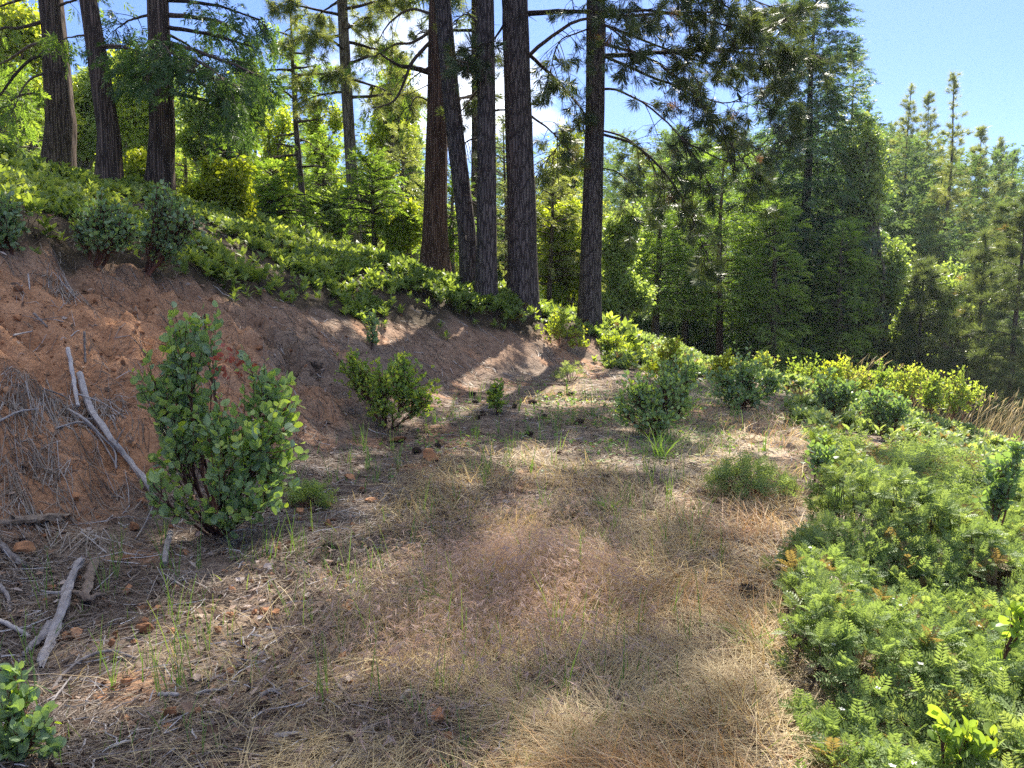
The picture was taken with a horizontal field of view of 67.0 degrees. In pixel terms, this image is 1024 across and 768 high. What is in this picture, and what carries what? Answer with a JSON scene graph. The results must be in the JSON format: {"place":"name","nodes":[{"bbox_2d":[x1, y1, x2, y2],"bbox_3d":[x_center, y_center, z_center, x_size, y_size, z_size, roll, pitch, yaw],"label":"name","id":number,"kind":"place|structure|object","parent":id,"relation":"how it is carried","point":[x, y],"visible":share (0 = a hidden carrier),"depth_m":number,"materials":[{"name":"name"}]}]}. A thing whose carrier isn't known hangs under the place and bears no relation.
{"place":"outdoors","nodes":[
{"label":"outdoors","id":0,"kind":"place"},
{"bbox_2d":[0,195,1023,767],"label":"ground","id":1,"kind":"structure","parent":0,"point":[516,349],"depth_m":7.39,"materials":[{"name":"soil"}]},
{"bbox_2d":[0,187,33,254],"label":"manzanita bush","id":2,"kind":"object","parent":1,"relation":"on","point":[10,211],"visible":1,"depth_m":7.56,"materials":[{"name":"green plant"}]},
{"bbox_2d":[0,66,44,156],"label":"broadleaf tree","id":3,"kind":"object","parent":1,"relation":"on","point":[20,141],"visible":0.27,"depth_m":22.16,"materials":[{"name":"green plant"}]},
{"bbox_2d":[0,660,66,766],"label":"manzanita bush","id":4,"kind":"object","parent":1,"relation":"on","point":[21,735],"visible":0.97,"depth_m":2.69,"materials":[{"name":"green plant"}]},
{"bbox_2d":[0,513,70,523],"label":"dead log","id":5,"kind":"object","parent":1,"relation":"on","point":[37,518],"visible":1,"depth_m":4.91,"materials":[{"name":"grey wood"}]},
{"bbox_2d":[0,0,87,157],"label":"broadleaf tree","id":6,"kind":"object","parent":1,"relation":"on","point":[15,15],"visible":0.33,"depth_m":28.35,"materials":[{"name":"green plant"}]},
{"bbox_2d":[0,366,92,453],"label":"fallen needles","id":7,"kind":"object","parent":1,"relation":"on","point":[22,407],"visible":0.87,"depth_m":5.67,"materials":[{"name":"brown plant"}]},
{"bbox_2d":[0,416,103,517],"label":"fallen needles","id":8,"kind":"object","parent":1,"relation":"on","point":[44,478],"visible":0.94,"depth_m":5.38,"materials":[{"name":"brown plant"}]},
{"bbox_2d":[0,456,104,553],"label":"fallen needles","id":9,"kind":"object","parent":1,"relation":"on","point":[17,485],"visible":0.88,"depth_m":4.97,"materials":[{"name":"brown plant"}]},
{"bbox_2d":[1,361,103,439],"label":"fallen needles","id":10,"kind":"object","parent":1,"relation":"on","point":[54,405],"visible":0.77,"depth_m":5.96,"materials":[{"name":"brown plant"}]},
{"bbox_2d":[23,259,91,307],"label":"fallen needles","id":11,"kind":"object","parent":1,"relation":"on","point":[61,288],"visible":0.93,"depth_m":7.79,"materials":[{"name":"brown plant"}]},
{"bbox_2d":[36,556,84,667],"bbox_3d":[-2.345,1.128,3.950,0.156,0.098,1.370,-3,7,-23],"label":"dead log","id":12,"kind":"object","parent":1,"relation":"on","point":[65,592],"visible":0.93,"depth_m":3.85,"materials":[{"name":"grey wood"}]},
{"bbox_2d":[0,0,137,167],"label":"cedar tree","id":13,"kind":"object","parent":1,"relation":"on","point":[59,143],"visible":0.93,"depth_m":16.97,"materials":[{"name":"plant"}]},
{"bbox_2d":[35,42,120,169],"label":"broadleaf tree","id":14,"kind":"object","parent":1,"relation":"on","point":[86,151],"visible":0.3,"depth_m":29.44,"materials":[{"name":"green plant"}]},
{"bbox_2d":[81,556,99,601],"bbox_3d":[-2.358,1.085,4.303,0.075,0.078,0.648,-2,6,-22],"label":"bark piece","id":15,"kind":"object","parent":1,"relation":"on","point":[89,575],"visible":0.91,"depth_m":4.36,"materials":[{"name":"brown wood"}]},
{"bbox_2d":[36,0,166,195],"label":"cedar tree","id":16,"kind":"object","parent":1,"relation":"on","point":[108,160],"visible":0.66,"depth_m":14.21,"materials":[{"name":"brown plant"}]},
{"bbox_2d":[59,373,143,439],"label":"fallen needles","id":17,"kind":"object","parent":1,"relation":"on","point":[106,407],"visible":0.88,"depth_m":6.32,"materials":[{"name":"brown plant"}]},
{"bbox_2d":[45,522,160,557],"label":"fallen needles","id":18,"kind":"object","parent":1,"relation":"on","point":[88,537],"visible":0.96,"depth_m":4.91,"materials":[{"name":"brown plant"}]},
{"bbox_2d":[65,187,141,267],"bbox_3d":[-4.603,-1.760,8.788,0.772,0.915,0.616,4,7,34],"label":"manzanita bush","id":19,"kind":"object","parent":1,"relation":"on","point":[101,232],"visible":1,"depth_m":8.71,"materials":[{"name":"green plant"}]},
{"bbox_2d":[66,371,148,489],"bbox_3d":[-3.284,0.354,6.077,1.290,0.831,0.346,5,8,41],"label":"dead branch","id":20,"kind":"object","parent":1,"relation":"on","point":[98,421],"visible":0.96,"depth_m":6.05,"materials":[{"name":"grey wood"}]},
{"bbox_2d":[122,144,146,177],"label":"broadleaf tree","id":21,"kind":"object","parent":1,"relation":"on","point":[135,164],"visible":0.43,"depth_m":16.29,"materials":[{"name":"green plant"}]},
{"bbox_2d":[95,41,175,167],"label":"broadleaf tree","id":22,"kind":"object","parent":1,"relation":"on","point":[134,128],"visible":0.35,"depth_m":27.54,"materials":[{"name":"green plant"}]},
{"bbox_2d":[132,179,211,276],"bbox_3d":[-4.078,-1.863,9.212,0.835,1.179,0.695,4,7,31],"label":"manzanita bush","id":23,"kind":"object","parent":1,"relation":"on","point":[164,233],"visible":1,"depth_m":9.15,"materials":[{"name":"green plant"}]},
{"bbox_2d":[113,566,252,603],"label":"fallen needles","id":24,"kind":"object","parent":1,"relation":"on","point":[181,575],"visible":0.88,"depth_m":4.36,"materials":[{"name":"brown plant"}]},
{"bbox_2d":[78,0,288,199],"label":"cedar tree","id":25,"kind":"object","parent":1,"relation":"on","point":[232,106],"visible":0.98,"depth_m":14.07,"materials":[{"name":"green plant"}]},
{"bbox_2d":[176,149,260,222],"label":"broadleaf tree","id":26,"kind":"object","parent":1,"relation":"on","point":[223,181],"visible":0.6,"depth_m":16.59,"materials":[{"name":"green plant"}]},
{"bbox_2d":[130,300,308,538],"bbox_3d":[-1.976,0.266,5.229,1.279,1.660,0.832,2,6,17],"label":"manzanita bush","id":27,"kind":"object","parent":1,"relation":"on","point":[188,432],"visible":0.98,"depth_m":5.24,"materials":[{"name":"green plant"}]},
{"bbox_2d":[174,74,273,184],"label":"broadleaf tree","id":28,"kind":"object","parent":1,"relation":"on","point":[192,146],"visible":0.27,"depth_m":28.78,"materials":[{"name":"green plant"}]},
{"bbox_2d":[192,90,277,191],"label":"conifer tree","id":29,"kind":"object","parent":1,"relation":"on","point":[237,157],"visible":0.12,"depth_m":24.54,"materials":[{"name":"green plant"}]},
{"bbox_2d":[251,105,296,208],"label":"broadleaf tree","id":30,"kind":"object","parent":1,"relation":"on","point":[285,126],"visible":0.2,"depth_m":26.96,"materials":[{"name":"green plant"}]},
{"bbox_2d":[247,157,328,229],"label":"conifer tree","id":31,"kind":"object","parent":1,"relation":"on","point":[276,196],"visible":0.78,"depth_m":20.26,"materials":[{"name":"green plant"}]},
{"bbox_2d":[254,54,328,210],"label":"conifer tree","id":32,"kind":"object","parent":1,"relation":"on","point":[284,101],"visible":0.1,"depth_m":29.95,"materials":[{"name":"green plant"}]},
{"bbox_2d":[257,0,337,226],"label":"pine tree","id":33,"kind":"object","parent":1,"relation":"on","point":[295,133],"visible":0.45,"depth_m":24.28,"materials":[{"name":"green plant"}]},
{"bbox_2d":[283,478,339,510],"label":"shrub","id":34,"kind":"object","parent":1,"relation":"on","point":[312,489],"visible":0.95,"depth_m":6.07,"materials":[{"name":"green plant"}]},
{"bbox_2d":[1,135,640,307],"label":"distant woodland","id":35,"kind":"object","parent":1,"relation":"on","point":[181,182],"visible":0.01,"depth_m":45.12,"materials":[{"name":"green plant"}]},
{"bbox_2d":[299,100,345,233],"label":"broadleaf tree","id":36,"kind":"object","parent":1,"relation":"on","point":[313,126],"visible":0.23,"depth_m":28.95,"materials":[{"name":"green plant"}]},
{"bbox_2d":[288,124,368,240],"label":"conifer tree","id":37,"kind":"object","parent":1,"relation":"on","point":[323,177],"visible":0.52,"depth_m":26.54,"materials":[{"name":"green plant"}]},
{"bbox_2d":[305,182,366,239],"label":"broadleaf tree","id":38,"kind":"object","parent":1,"relation":"on","point":[334,219],"visible":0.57,"depth_m":25.67,"materials":[{"name":"green plant"}]},
{"bbox_2d":[261,0,426,242],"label":"pine tree","id":39,"kind":"object","parent":1,"relation":"on","point":[339,78],"visible":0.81,"depth_m":22.52,"materials":[{"name":"green plant"}]},
{"bbox_2d":[325,145,417,247],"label":"conifer tree","id":40,"kind":"object","parent":1,"relation":"on","point":[366,186],"visible":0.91,"depth_m":21.43,"materials":[{"name":"green plant"}]},
{"bbox_2d":[355,66,418,248],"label":"broadleaf tree","id":41,"kind":"object","parent":1,"relation":"on","point":[381,136],"visible":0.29,"depth_m":27.96,"materials":[{"name":"green plant"}]},
{"bbox_2d":[333,345,441,429],"bbox_3d":[-1.486,0.074,9.149,1.328,1.032,0.734,0,6,0],"label":"manzanita bush","id":42,"kind":"object","parent":1,"relation":"on","point":[407,392],"visible":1,"depth_m":9.13,"materials":[{"name":"green plant"}]},
{"bbox_2d":[365,195,422,256],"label":"broadleaf tree","id":43,"kind":"object","parent":1,"relation":"on","point":[402,237],"visible":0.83,"depth_m":21.48,"materials":[{"name":"green plant"}]},
{"bbox_2d":[367,121,425,252],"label":"broadleaf tree","id":44,"kind":"object","parent":1,"relation":"on","point":[402,161],"visible":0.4,"depth_m":26.08,"materials":[{"name":"green plant"}]},
{"bbox_2d":[344,0,451,272],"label":"cedar tree","id":45,"kind":"object","parent":1,"relation":"on","point":[434,253],"visible":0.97,"depth_m":18.16,"materials":[{"name":"plant"}]},
{"bbox_2d":[396,94,425,260],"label":"broadleaf tree","id":46,"kind":"object","parent":1,"relation":"on","point":[407,170],"visible":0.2,"depth_m":31.84,"materials":[{"name":"green plant"}]},
{"bbox_2d":[0,362,823,767],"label":"green grass","id":47,"kind":"structure","parent":1,"relation":"on","point":[266,544],"depth_m":4.72,"materials":[{"name":"green plant"}]},
{"bbox_2d":[0,139,882,506],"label":"hillside undergrowth","id":48,"kind":"object","parent":1,"relation":"on","point":[36,185],"depth_m":13.19,"materials":[{"name":"green plant"}]},
{"bbox_2d":[411,163,476,273],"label":"conifer tree","id":49,"kind":"object","parent":1,"relation":"on","point":[453,240],"visible":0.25,"depth_m":20.17,"materials":[{"name":"green plant"}]},
{"bbox_2d":[434,0,503,285],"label":"pine tree","id":50,"kind":"object","parent":1,"relation":"on","point":[466,229],"visible":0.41,"depth_m":16.73,"materials":[{"name":"brown plant"}]},
{"bbox_2d":[404,0,533,229],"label":"pine tree","id":51,"kind":"object","parent":1,"relation":"on","point":[412,36],"visible":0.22,"depth_m":22.39,"materials":[{"name":"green plant"}]},
{"bbox_2d":[431,0,520,305],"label":"pine tree","id":52,"kind":"object","parent":1,"relation":"on","point":[486,277],"visible":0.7,"depth_m":16.17,"materials":[{"name":"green plant"}]},
{"bbox_2d":[485,377,508,414],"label":"manzanita bush","id":53,"kind":"object","parent":1,"relation":"on","point":[496,393],"visible":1,"depth_m":10.25,"materials":[{"name":"green plant"}]},
{"bbox_2d":[470,111,546,282],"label":"conifer tree","id":54,"kind":"object","parent":1,"relation":"on","point":[504,242],"visible":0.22,"depth_m":29.35,"materials":[{"name":"green plant"}]},
{"bbox_2d":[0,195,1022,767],"bbox_3d":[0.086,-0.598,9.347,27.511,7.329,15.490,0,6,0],"label":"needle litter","id":55,"kind":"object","parent":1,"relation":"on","point":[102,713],"visible":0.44,"depth_m":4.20,"materials":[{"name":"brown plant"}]},
{"bbox_2d":[23,65,1023,440],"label":"distant forest","id":56,"kind":"object","parent":1,"relation":"on","point":[907,165],"visible":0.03,"depth_m":47.72,"materials":[{"name":"green plant"}]},
{"bbox_2d":[390,0,674,319],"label":"pine tree","id":57,"kind":"object","parent":1,"relation":"on","point":[522,263],"visible":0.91,"depth_m":16.50,"materials":[{"name":"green plant"}]},
{"bbox_2d":[502,146,607,301],"bbox_3d":[1.247,-4.597,24.177,3.232,5.678,3.093,-2,6,-20],"label":"conifer tree","id":58,"kind":"object","parent":1,"relation":"on","point":[551,255],"visible":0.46,"depth_m":23.70,"materials":[{"name":"green plant"}]},
{"bbox_2d":[536,194,582,307],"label":"broadleaf tree","id":59,"kind":"object","parent":1,"relation":"on","point":[564,292],"visible":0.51,"depth_m":24.35,"materials":[{"name":"green plant"}]},
{"bbox_2d":[536,118,584,265],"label":"broadleaf tree","id":60,"kind":"object","parent":1,"relation":"on","point":[570,172],"visible":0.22,"depth_m":30.94,"materials":[{"name":"green plant"}]},
{"bbox_2d":[540,304,589,348],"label":"green shrub","id":61,"kind":"object","parent":1,"relation":"on","point":[558,326],"visible":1,"depth_m":16.07,"materials":[{"name":"green plant"}]},
{"bbox_2d":[598,330,646,354],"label":"green shrub","id":62,"kind":"object","parent":1,"relation":"on","point":[618,341],"visible":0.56,"depth_m":17.14,"materials":[{"name":"green plant"}]},
{"bbox_2d":[601,199,660,324],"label":"oak tree","id":63,"kind":"object","parent":1,"relation":"on","point":[620,299],"visible":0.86,"depth_m":23.20,"materials":[{"name":"plant"}]},
{"bbox_2d":[612,350,707,436],"bbox_3d":[1.799,0.147,8.842,1.190,1.049,0.838,-2,6,-15],"label":"manzanita bush","id":64,"kind":"object","parent":1,"relation":"on","point":[675,398],"visible":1,"depth_m":8.86,"materials":[{"name":"green plant"}]},
{"bbox_2d":[627,157,706,338],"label":"conifer tree","id":65,"kind":"object","parent":1,"relation":"on","point":[659,249],"visible":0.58,"depth_m":30.73,"materials":[{"name":"green plant"}]},
{"bbox_2d":[637,333,697,378],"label":"green shrub","id":66,"kind":"object","parent":1,"relation":"on","point":[672,350],"visible":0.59,"depth_m":14.24,"materials":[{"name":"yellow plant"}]},
{"bbox_2d":[636,155,731,345],"bbox_3d":[7.623,-5.252,34.307,4.398,9.531,4.736,0,6,0],"label":"conifer tree","id":67,"kind":"object","parent":1,"relation":"on","point":[685,329],"visible":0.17,"depth_m":34.18,"materials":[{"name":"green plant"}]},
{"bbox_2d":[530,0,842,328],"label":"pine tree","id":68,"kind":"object","parent":1,"relation":"on","point":[755,28],"visible":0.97,"depth_m":17.22,"materials":[{"name":"green plant"}]},
{"bbox_2d":[659,132,741,355],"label":"conifer tree","id":69,"kind":"object","parent":1,"relation":"on","point":[703,346],"visible":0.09,"depth_m":43.03,"materials":[{"name":"green plant"}]},
{"bbox_2d":[669,141,775,355],"bbox_3d":[8.504,-5.115,30.468,4.349,9.726,4.719,-2,6,-18],"label":"conifer tree","id":70,"kind":"object","parent":1,"relation":"on","point":[718,304],"visible":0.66,"depth_m":30.35,"materials":[{"name":"green plant"}]},
{"bbox_2d":[686,176,803,356],"bbox_3d":[10.218,-4.320,33.630,5.075,8.975,4.272,4,7,35],"label":"conifer tree","id":71,"kind":"object","parent":1,"relation":"on","point":[742,251],"visible":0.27,"depth_m":32.94,"materials":[{"name":"green plant"}]},
{"bbox_2d":[705,342,788,409],"bbox_3d":[3.526,-0.104,11.591,1.290,1.064,0.879,0,6,0],"label":"manzanita bush","id":72,"kind":"object","parent":1,"relation":"on","point":[744,379],"visible":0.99,"depth_m":11.58,"materials":[{"name":"green plant"}]},
{"bbox_2d":[697,449,803,500],"bbox_3d":[1.969,0.759,6.388,0.836,0.444,0.709,0,6,0],"label":"ferny clump","id":73,"kind":"object","parent":1,"relation":"on","point":[724,472],"visible":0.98,"depth_m":6.30,"materials":[{"name":"green plant"}]},
{"bbox_2d":[510,298,1023,767],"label":"ferny undergrowth","id":74,"kind":"object","parent":1,"relation":"on","point":[952,640],"visible":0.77,"depth_m":3.92,"materials":[{"name":"green plant"}]},
{"bbox_2d":[726,195,821,371],"bbox_3d":[9.864,-3.401,29.488,3.818,7.453,3.407,-4,7,-35],"label":"conifer tree","id":75,"kind":"object","parent":1,"relation":"on","point":[773,346],"visible":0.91,"depth_m":29.21,"materials":[{"name":"green plant"}]},
{"bbox_2d":[700,0,911,399],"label":"fir tree","id":76,"kind":"object","parent":1,"relation":"on","point":[806,199],"visible":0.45,"depth_m":33.38,"materials":[{"name":"green plant"}]},
{"bbox_2d":[800,433,846,495],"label":"manzanita bush","id":77,"kind":"object","parent":1,"relation":"on","point":[819,456],"visible":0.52,"depth_m":6.47,"materials":[{"name":"green plant"}]},
{"bbox_2d":[809,364,865,422],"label":"manzanita bush","id":78,"kind":"object","parent":1,"relation":"on","point":[837,399],"visible":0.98,"depth_m":10.78,"materials":[{"name":"green plant"}]},
{"bbox_2d":[798,215,903,391],"bbox_3d":[13.250,-2.827,31.333,4.348,7.930,4.722,-3,7,-24],"label":"conifer tree","id":79,"kind":"object","parent":1,"relation":"on","point":[840,342],"visible":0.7,"depth_m":31.07,"materials":[{"name":"green plant"}]},
{"bbox_2d":[839,350,875,391],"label":"yellow shrub","id":80,"kind":"object","parent":1,"relation":"on","point":[850,372],"visible":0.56,"depth_m":16.95,"materials":[{"name":"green plant"}]},
{"bbox_2d":[830,113,927,396],"bbox_3d":[16.223,-4.962,33.804,5.272,13.314,3.308,0,6,0],"label":"oak tree","id":81,"kind":"object","parent":1,"relation":"on","point":[873,168],"visible":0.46,"depth_m":33.04,"materials":[{"name":"plant"}]},
{"bbox_2d":[851,383,911,441],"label":"manzanita bush","id":82,"kind":"object","parent":1,"relation":"on","point":[893,413],"visible":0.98,"depth_m":10.48,"materials":[{"name":"green plant"}]},
{"bbox_2d":[866,357,899,395],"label":"green shrub","id":83,"kind":"object","parent":1,"relation":"on","point":[880,377],"visible":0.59,"depth_m":16.58,"materials":[{"name":"green plant"}]},
{"bbox_2d":[764,438,1020,767],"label":"undergrowth stems","id":84,"kind":"object","parent":1,"relation":"on","point":[820,668],"visible":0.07,"depth_m":4.35,"materials":[{"name":"plant"}]},
{"bbox_2d":[880,80,927,308],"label":"pine tree","id":85,"kind":"object","parent":1,"relation":"on","point":[907,123],"visible":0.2,"depth_m":54.26,"materials":[{"name":"green plant"}]},
{"bbox_2d":[883,360,926,401],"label":"yellow shrub","id":86,"kind":"object","parent":1,"relation":"on","point":[906,386],"visible":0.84,"depth_m":15.99,"materials":[{"name":"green plant"}]},
{"bbox_2d":[867,250,961,419],"bbox_3d":[16.741,-1.722,31.650,3.483,7.488,4.137,0,6,0],"label":"young pine","id":87,"kind":"object","parent":1,"relation":"on","point":[927,278],"visible":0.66,"depth_m":31.38,"materials":[{"name":"green plant"}]},
{"bbox_2d":[898,89,949,332],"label":"pine tree","id":88,"kind":"object","parent":1,"relation":"on","point":[928,100],"visible":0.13,"depth_m":58.02,"materials":[{"name":"green plant"}]},
{"bbox_2d":[840,353,1023,443],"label":"seeding grass","id":89,"kind":"structure","parent":1,"relation":"on","point":[1013,416],"depth_m":16.53,"materials":[{"name":"plant"}]},
{"bbox_2d":[914,369,953,414],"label":"yellow shrub","id":90,"kind":"object","parent":1,"relation":"on","point":[932,394],"visible":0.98,"depth_m":15.08,"materials":[{"name":"green plant"}]},
{"bbox_2d":[908,67,984,413],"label":"pine tree","id":91,"kind":"object","parent":1,"relation":"on","point":[947,200],"visible":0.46,"depth_m":47.19,"materials":[{"name":"green plant"}]},
{"bbox_2d":[914,256,1008,421],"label":"tree","id":92,"kind":"object","parent":1,"relation":"on","point":[953,273],"visible":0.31,"depth_m":32.23,"materials":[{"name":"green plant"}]},
{"bbox_2d":[933,365,993,420],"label":"yellow shrub","id":93,"kind":"object","parent":1,"relation":"on","point":[954,401],"visible":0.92,"depth_m":15.59,"materials":[{"name":"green plant"}]},
{"bbox_2d":[926,704,1004,767],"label":"manzanita bush","id":94,"kind":"object","parent":1,"relation":"on","point":[960,742],"visible":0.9,"depth_m":2.57,"materials":[{"name":"green plant"}]},
{"bbox_2d":[918,225,1023,428],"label":"young pine","id":95,"kind":"object","parent":1,"relation":"on","point":[980,313],"visible":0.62,"depth_m":29.40,"materials":[{"name":"green plant"}]},
{"bbox_2d":[941,125,1011,410],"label":"pine tree","id":96,"kind":"object","parent":1,"relation":"on","point":[980,133],"visible":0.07,"depth_m":56.45,"materials":[{"name":"green plant"}]},
{"bbox_2d":[955,187,1023,438],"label":"young pine","id":97,"kind":"object","parent":1,"relation":"on","point":[1012,379],"visible":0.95,"depth_m":26.83,"materials":[{"name":"green plant"}]},
{"bbox_2d":[959,217,1023,434],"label":"young pine","id":98,"kind":"object","parent":1,"relation":"on","point":[989,336],"visible":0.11,"depth_m":35.22,"materials":[{"name":"green plant"}]},
{"bbox_2d":[978,134,1016,428],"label":"pine tree","id":99,"kind":"object","parent":1,"relation":"on","point":[1003,190],"visible":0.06,"depth_m":62.24,"materials":[{"name":"green plant"}]},
{"bbox_2d":[972,432,1023,526],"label":"manzanita bush","id":100,"kind":"object","parent":1,"relation":"on","point":[1000,493],"visible":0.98,"depth_m":5.27,"materials":[{"name":"green plant"}]},
{"bbox_2d":[990,595,1023,705],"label":"manzanita bush","id":101,"kind":"object","parent":1,"relation":"on","point":[1016,609],"visible":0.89,"depth_m":3.01,"materials":[{"name":"green plant"}]},
{"bbox_2d":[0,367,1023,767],"bbox_3d":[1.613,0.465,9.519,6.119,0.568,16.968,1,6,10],"label":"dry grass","id":102,"kind":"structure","parent":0,"point":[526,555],"depth_m":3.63,"materials":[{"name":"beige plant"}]},
{"bbox_2d":[4,0,1023,259],"label":"sky","id":103,"kind":"structure","parent":0,"point":[907,41],"materials":[{"name":"blue"}]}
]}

